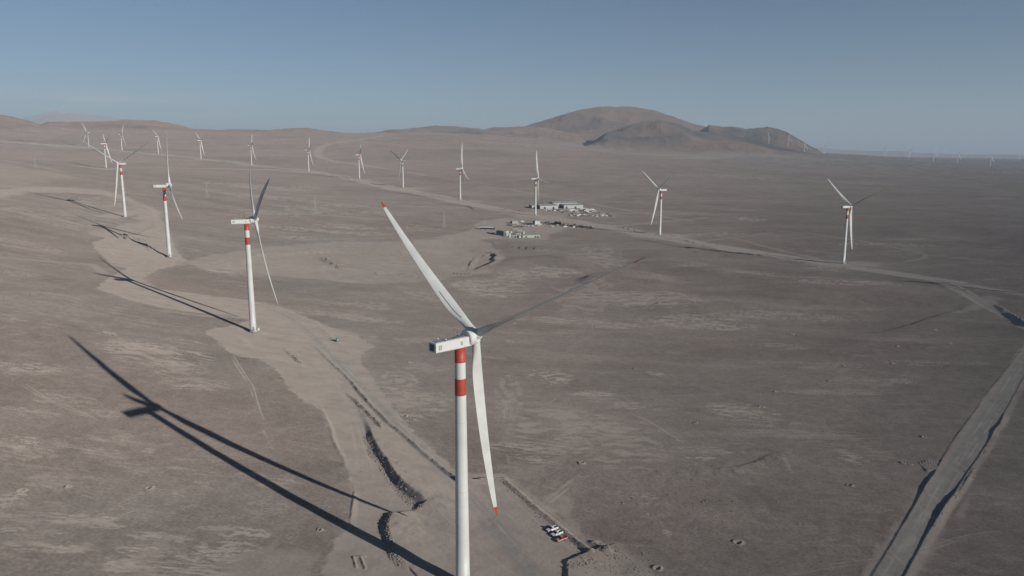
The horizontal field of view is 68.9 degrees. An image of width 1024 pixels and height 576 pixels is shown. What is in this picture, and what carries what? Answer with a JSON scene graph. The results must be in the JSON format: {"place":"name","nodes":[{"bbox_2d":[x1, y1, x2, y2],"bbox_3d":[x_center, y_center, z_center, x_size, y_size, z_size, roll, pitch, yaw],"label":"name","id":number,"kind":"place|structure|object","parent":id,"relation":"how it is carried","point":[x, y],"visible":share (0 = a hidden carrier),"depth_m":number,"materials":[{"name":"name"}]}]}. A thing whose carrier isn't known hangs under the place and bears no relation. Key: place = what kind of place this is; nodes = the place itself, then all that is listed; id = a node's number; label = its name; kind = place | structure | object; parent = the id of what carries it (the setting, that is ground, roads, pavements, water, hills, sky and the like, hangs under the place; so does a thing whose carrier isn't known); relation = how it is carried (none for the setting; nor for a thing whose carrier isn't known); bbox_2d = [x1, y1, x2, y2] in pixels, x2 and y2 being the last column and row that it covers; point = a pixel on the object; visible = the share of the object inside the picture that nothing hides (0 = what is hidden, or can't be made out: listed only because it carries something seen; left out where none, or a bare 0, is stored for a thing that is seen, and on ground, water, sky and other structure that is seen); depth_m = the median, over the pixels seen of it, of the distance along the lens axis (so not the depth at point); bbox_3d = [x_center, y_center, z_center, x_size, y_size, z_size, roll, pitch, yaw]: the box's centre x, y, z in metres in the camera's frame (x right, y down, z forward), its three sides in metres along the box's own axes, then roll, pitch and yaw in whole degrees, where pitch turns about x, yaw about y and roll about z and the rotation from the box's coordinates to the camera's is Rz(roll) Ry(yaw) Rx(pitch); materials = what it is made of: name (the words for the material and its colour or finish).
{"place":"outdoors","nodes":[
{"label":"outdoors","id":0,"kind":"place"},
{"bbox_2d":[0,127,1023,575],"bbox_3d":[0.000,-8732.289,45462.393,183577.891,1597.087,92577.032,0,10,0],"label":"ground","id":1,"kind":"structure","parent":0,"point":[754,383],"depth_m":576.45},
{"bbox_2d":[100,134,111,167],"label":"wind turbine","id":2,"kind":"object","parent":1,"relation":"on","point":[107,150],"visible":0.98,"depth_m":2721.10,"materials":[{"name":"grey paint"}]},
{"bbox_2d":[83,141,146,216],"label":"wind turbine","id":3,"kind":"object","parent":1,"relation":"on","point":[119,163],"visible":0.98,"depth_m":1247.93,"materials":[{"name":"grey paint"}]},
{"bbox_2d":[118,124,126,150],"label":"wind turbine","id":4,"kind":"object","parent":1,"relation":"on","point":[121,139],"visible":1,"depth_m":4146.27,"materials":[{"name":"grey paint"}]},
{"bbox_2d":[153,130,160,153],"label":"wind turbine","id":5,"kind":"object","parent":1,"relation":"on","point":[157,141],"visible":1,"depth_m":3884.83,"materials":[{"name":"grey paint"}]},
{"bbox_2d":[153,129,181,256],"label":"wind turbine","id":6,"kind":"object","parent":1,"relation":"on","point":[164,187],"visible":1,"depth_m":929.05,"materials":[{"name":"grey paint"}]},
{"bbox_2d":[195,132,207,158],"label":"wind turbine","id":7,"kind":"object","parent":1,"relation":"on","point":[201,144],"visible":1,"depth_m":3559.12,"materials":[{"name":"grey paint"}]},
{"bbox_2d":[248,138,255,165],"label":"wind turbine","id":8,"kind":"object","parent":1,"relation":"on","point":[250,150],"visible":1,"depth_m":3365.57,"materials":[{"name":"grey paint"}]},
{"bbox_2d":[230,172,277,332],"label":"wind turbine","id":9,"kind":"object","parent":1,"relation":"on","point":[253,219],"visible":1,"depth_m":589.02,"materials":[{"name":"grey paint"}]},
{"bbox_2d":[305,137,313,171],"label":"wind turbine","id":10,"kind":"object","parent":1,"relation":"on","point":[307,150],"visible":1,"depth_m":3117.53,"materials":[{"name":"grey paint"}]},
{"bbox_2d":[355,145,364,178],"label":"wind turbine","id":11,"kind":"object","parent":1,"relation":"on","point":[361,161],"visible":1,"depth_m":2772.55,"materials":[{"name":"grey paint"}]},
{"bbox_2d":[391,149,407,187],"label":"wind turbine","id":12,"kind":"object","parent":1,"relation":"on","point":[402,169],"visible":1,"depth_m":2497.95,"materials":[{"name":"grey paint"}]},
{"bbox_2d":[456,148,467,199],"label":"wind turbine","id":13,"kind":"object","parent":1,"relation":"on","point":[460,169],"visible":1,"depth_m":2130.43,"materials":[{"name":"grey paint"}]},
{"bbox_2d":[479,226,494,229],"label":"building","id":14,"kind":"structure","parent":1,"relation":"on","point":[485,227],"depth_m":1534.19,"materials":[{"name":"grey metal"}]},
{"bbox_2d":[496,230,506,235],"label":"workshop","id":15,"kind":"structure","parent":1,"relation":"on","point":[501,232],"depth_m":1443.89,"materials":[{"name":"grey metal"}]},
{"bbox_2d":[381,201,646,575],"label":"wind turbine","id":16,"kind":"object","parent":1,"relation":"on","point":[470,335],"visible":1,"depth_m":256.16,"materials":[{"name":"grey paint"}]},
{"bbox_2d":[522,234,539,237],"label":"long shed","id":17,"kind":"structure","parent":1,"relation":"on","point":[530,235],"depth_m":1434.07,"materials":[{"name":"grey metal"}]},
{"bbox_2d":[533,220,539,224],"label":"tall shed","id":18,"kind":"structure","parent":1,"relation":"on","point":[535,222],"depth_m":1637.98,"materials":[{"name":"grey metal"}]},
{"bbox_2d":[74,234,1001,575],"bbox_3d":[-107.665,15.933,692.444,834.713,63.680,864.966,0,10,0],"label":"rubble","id":19,"kind":"object","parent":1,"relation":"on","point":[386,472],"visible":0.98,"depth_m":334.05,"materials":[{"name":"grey stone"}]},
{"bbox_2d":[531,151,548,215],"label":"wind turbine","id":20,"kind":"object","parent":1,"relation":"on","point":[537,178],"visible":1,"depth_m":1810.27,"materials":[{"name":"grey paint"}]},
{"bbox_2d":[537,204,557,208],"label":"warehouse","id":21,"kind":"structure","parent":1,"relation":"on","point":[547,206],"depth_m":1978.62,"materials":[{"name":"grey metal"}]},
{"bbox_2d":[546,525,558,531],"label":"pickup truck","id":22,"kind":"object","parent":1,"relation":"on","point":[552,528],"visible":1,"depth_m":306.85,"materials":[{"name":"white paint"}]},
{"bbox_2d":[550,530,562,536],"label":"pickup truck","id":23,"kind":"object","parent":1,"relation":"on","point":[555,533],"visible":0.95,"depth_m":302.92,"materials":[{"name":"white paint"}]},
{"bbox_2d":[555,533,567,541],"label":"pickup truck","id":24,"kind":"object","parent":1,"relation":"on","point":[561,538],"visible":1,"depth_m":298.79,"materials":[{"name":"red paint"}]},
{"bbox_2d":[549,201,576,205],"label":"warehouse","id":25,"kind":"structure","parent":1,"relation":"on","point":[559,202],"depth_m":2070.90,"materials":[{"name":"white metal"}]},
{"bbox_2d":[559,203,582,208],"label":"warehouse","id":26,"kind":"structure","parent":1,"relation":"on","point":[572,205],"depth_m":2013.60,"materials":[{"name":"grey metal"}]},
{"bbox_2d":[643,172,672,234],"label":"wind turbine","id":27,"kind":"object","parent":1,"relation":"on","point":[660,190],"visible":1,"depth_m":1480.84,"materials":[{"name":"grey paint"}]},
{"bbox_2d":[828,179,881,263],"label":"wind turbine","id":28,"kind":"object","parent":1,"relation":"on","point":[850,206],"visible":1,"depth_m":1162.36,"materials":[{"name":"grey paint"}]},
{"bbox_2d":[0,106,1023,158],"bbox_3d":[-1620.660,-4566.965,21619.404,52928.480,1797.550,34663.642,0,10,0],"label":"hills","id":29,"kind":"structure","parent":0,"point":[629,126],"depth_m":8697.61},
{"bbox_2d":[0,0,1023,154],"label":"sky","id":30,"kind":"structure","parent":0,"point":[924,76],"materials":[{"name":"blue"}]},
{"bbox_2d":[5,141,1023,575],"bbox_3d":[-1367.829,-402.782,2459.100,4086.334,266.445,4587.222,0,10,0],"label":"gravel road","id":31,"kind":"structure","parent":0,"point":[903,553],"depth_m":386.76,"materials":[{"name":"grey gravel"}]}
]}

